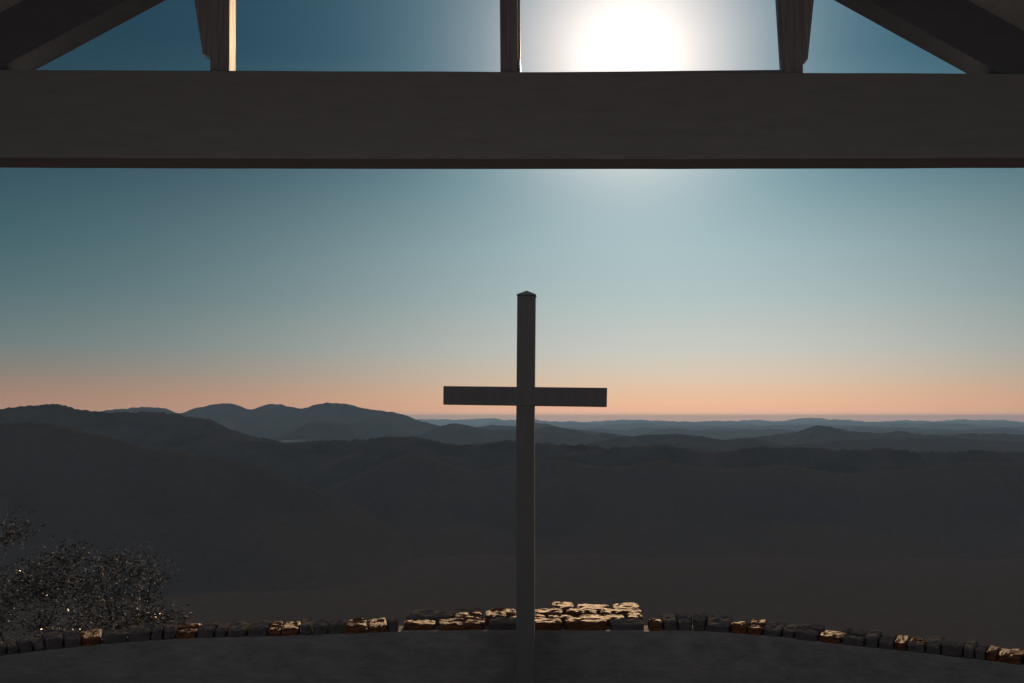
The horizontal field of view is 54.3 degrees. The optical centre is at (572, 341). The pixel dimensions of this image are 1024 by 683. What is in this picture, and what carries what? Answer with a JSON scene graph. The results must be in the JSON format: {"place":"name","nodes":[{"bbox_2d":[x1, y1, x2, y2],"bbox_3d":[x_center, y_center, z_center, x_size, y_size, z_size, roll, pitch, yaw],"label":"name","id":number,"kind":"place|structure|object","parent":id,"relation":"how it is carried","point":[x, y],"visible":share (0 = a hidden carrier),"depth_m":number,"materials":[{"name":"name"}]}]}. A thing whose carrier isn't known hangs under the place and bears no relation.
{"place":"outdoors","nodes":[
{"label":"outdoors","id":0,"kind":"place"},
{"bbox_2d":[0,404,284,445],"bbox_3d":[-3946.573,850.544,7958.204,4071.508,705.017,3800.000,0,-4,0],"label":"hills","id":1,"kind":"structure","parent":0,"point":[140,428],"depth_m":7725.54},
{"bbox_2d":[0,422,416,595],"bbox_3d":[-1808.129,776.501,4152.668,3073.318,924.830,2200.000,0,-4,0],"label":"hills","id":2,"kind":"structure","parent":0,"point":[220,525],"depth_m":3741.78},
{"bbox_2d":[98,402,439,437],"bbox_3d":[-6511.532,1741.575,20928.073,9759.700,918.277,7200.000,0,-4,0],"label":"hills","id":3,"kind":"structure","parent":0,"point":[269,420],"depth_m":20283.97,"materials":[{"name":"grey"}]},
{"bbox_2d":[277,440,311,441],"bbox_3d":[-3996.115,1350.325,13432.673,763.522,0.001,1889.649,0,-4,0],"label":"lake","id":4,"kind":"structure","parent":0,"point":[293,440],"depth_m":14079.89,"materials":[{"name":"grey liquid"}]},
{"bbox_2d":[268,422,410,441],"bbox_3d":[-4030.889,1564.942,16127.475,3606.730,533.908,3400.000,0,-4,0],"label":"hills","id":5,"kind":"structure","parent":0,"point":[328,431],"depth_m":15856.36,"materials":[{"name":"grey"}]},
{"bbox_2d":[284,420,419,436],"bbox_3d":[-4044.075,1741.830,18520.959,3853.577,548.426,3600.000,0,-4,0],"label":"hills","id":6,"kind":"structure","parent":0,"point":[375,428],"depth_m":18349.10,"materials":[{"name":"grey"}]},
{"bbox_2d":[141,434,604,489],"bbox_3d":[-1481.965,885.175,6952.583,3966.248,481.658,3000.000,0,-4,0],"label":"hills","id":7,"kind":"structure","parent":0,"point":[321,464],"depth_m":6706.52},
{"bbox_2d":[0,424,1023,649],"bbox_3d":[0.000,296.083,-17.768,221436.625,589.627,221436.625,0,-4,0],"label":"ground","id":8,"kind":"structure","parent":0,"point":[980,601],"depth_m":3174.32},
{"bbox_2d":[0,506,123,642],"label":"evergreen shrub","id":9,"kind":"object","parent":8,"relation":"on","point":[25,579],"visible":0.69,"depth_m":17.03,"materials":[{"name":"green plant"}]},
{"bbox_2d":[28,535,192,638],"bbox_3d":[-7.429,4.594,16.298,2.664,2.773,2.829,0,-4,0],"label":"evergreen shrub","id":10,"kind":"object","parent":8,"relation":"on","point":[146,615],"visible":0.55,"depth_m":16.21,"materials":[{"name":"green plant"}]},
{"bbox_2d":[0,617,515,682],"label":"stone wall","id":11,"kind":"structure","parent":8,"relation":"on","point":[379,650],"depth_m":13.81,"materials":[{"name":"grey stone"}]},
{"bbox_2d":[0,0,1023,168],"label":"chapel","id":12,"kind":"structure","parent":8,"relation":"on","point":[222,113],"depth_m":8.18,"materials":[{"name":"brown wood"}]},
{"bbox_2d":[403,601,643,630],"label":"stone platform","id":13,"kind":"structure","parent":8,"relation":"on","point":[625,616],"depth_m":14.54,"materials":[{"name":"beige stone"}]},
{"bbox_2d":[443,291,606,682],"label":"wooden cross","id":14,"kind":"object","parent":8,"relation":"on","point":[525,396],"visible":1,"depth_m":14.02,"materials":[{"name":"brown wood"}]},
{"bbox_2d":[535,612,1023,682],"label":"stone wall","id":15,"kind":"structure","parent":8,"relation":"on","point":[678,648],"depth_m":13.90,"materials":[{"name":"grey stone"}]},
{"bbox_2d":[0,0,1023,421],"label":"sky","id":16,"kind":"structure","parent":0,"point":[690,295],"materials":[{"name":"blue"}]},
{"bbox_2d":[415,423,626,445],"bbox_3d":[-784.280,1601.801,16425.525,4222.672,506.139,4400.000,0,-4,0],"label":"hills","id":17,"kind":"structure","parent":0,"point":[457,434],"depth_m":15892.48,"materials":[{"name":"grey"}]},
{"bbox_2d":[476,423,597,434],"bbox_3d":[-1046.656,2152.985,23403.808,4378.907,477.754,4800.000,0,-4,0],"label":"hills","id":18,"kind":"structure","parent":0,"point":[503,427],"depth_m":23178.98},
{"bbox_2d":[323,454,1023,561],"bbox_3d":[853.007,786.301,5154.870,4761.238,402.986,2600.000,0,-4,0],"label":"hills","id":19,"kind":"structure","parent":0,"point":[427,506],"depth_m":4622.84,"materials":[{"name":"plant"}]},
{"bbox_2d":[586,434,795,451],"bbox_3d":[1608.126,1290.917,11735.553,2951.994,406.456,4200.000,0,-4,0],"label":"hills","id":20,"kind":"structure","parent":0,"point":[702,443],"depth_m":11497.51,"materials":[{"name":"grey"}]},
{"bbox_2d":[417,418,1023,423],"bbox_3d":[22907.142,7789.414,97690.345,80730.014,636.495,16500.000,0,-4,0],"label":"hills","id":21,"kind":"structure","parent":0,"point":[462,421],"depth_m":95766.07,"materials":[{"name":"grey"}]},
{"bbox_2d":[482,420,1023,425],"bbox_3d":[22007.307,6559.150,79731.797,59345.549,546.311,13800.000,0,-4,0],"label":"hills","id":22,"kind":"structure","parent":0,"point":[719,423],"depth_m":78315.83,"materials":[{"name":"grey"}]},
{"bbox_2d":[586,426,954,434],"bbox_3d":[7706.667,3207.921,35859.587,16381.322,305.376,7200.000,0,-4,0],"label":"hills","id":23,"kind":"structure","parent":0,"point":[641,431],"depth_m":35187.27,"materials":[{"name":"grey"}]},
{"bbox_2d":[535,445,1023,473],"bbox_3d":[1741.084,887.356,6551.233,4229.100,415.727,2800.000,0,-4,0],"label":"hills","id":24,"kind":"structure","parent":0,"point":[849,461],"depth_m":6412.43,"materials":[{"name":"grey"}]},
{"bbox_2d":[561,423,1010,428],"bbox_3d":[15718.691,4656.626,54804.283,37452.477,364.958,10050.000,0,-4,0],"label":"hills","id":25,"kind":"structure","parent":0,"point":[629,426],"depth_m":53802.77,"materials":[{"name":"grey"}]},
{"bbox_2d":[552,421,1023,426],"bbox_3d":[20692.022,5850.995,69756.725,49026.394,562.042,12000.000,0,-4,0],"label":"hills","id":26,"kind":"structure","parent":0,"point":[667,423],"depth_m":68338.36,"materials":[{"name":"grey"}]},
{"bbox_2d":[612,419,992,423],"bbox_3d":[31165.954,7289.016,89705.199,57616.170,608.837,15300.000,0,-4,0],"label":"hills","id":27,"kind":"structure","parent":0,"point":[961,420],"depth_m":88739.27,"materials":[{"name":"grey"}]},
{"bbox_2d":[653,424,1000,429],"bbox_3d":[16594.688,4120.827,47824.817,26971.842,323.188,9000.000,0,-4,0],"label":"hills","id":28,"kind":"structure","parent":0,"point":[931,426],"depth_m":46838.35,"materials":[{"name":"grey"}]},
{"bbox_2d":[646,428,1023,437],"bbox_3d":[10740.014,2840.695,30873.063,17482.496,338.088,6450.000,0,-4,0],"label":"hills","id":29,"kind":"structure","parent":0,"point":[740,433],"depth_m":30150.85,"materials":[{"name":"grey"}]},
{"bbox_2d":[728,425,1023,444],"bbox_3d":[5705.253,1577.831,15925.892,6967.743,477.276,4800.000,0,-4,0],"label":"hills","id":30,"kind":"structure","parent":0,"point":[819,434],"depth_m":15623.88,"materials":[{"name":"grey"}]},
{"bbox_2d":[747,426,1023,430],"bbox_3d":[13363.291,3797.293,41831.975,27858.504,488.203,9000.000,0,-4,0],"label":"hills","id":31,"kind":"structure","parent":0,"point":[1021,428],"depth_m":41757.74,"materials":[{"name":"grey"}]},
{"bbox_2d":[782,438,1023,452],"bbox_3d":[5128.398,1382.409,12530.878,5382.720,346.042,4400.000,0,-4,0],"label":"hills","id":32,"kind":"structure","parent":0,"point":[919,445],"depth_m":12260.02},
{"bbox_2d":[923,432,983,434],"bbox_3d":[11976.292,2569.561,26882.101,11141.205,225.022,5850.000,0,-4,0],"label":"hills","id":33,"kind":"structure","parent":0,"point":[951,433],"depth_m":26703.67,"materials":[{"name":"grey"}]}
]}

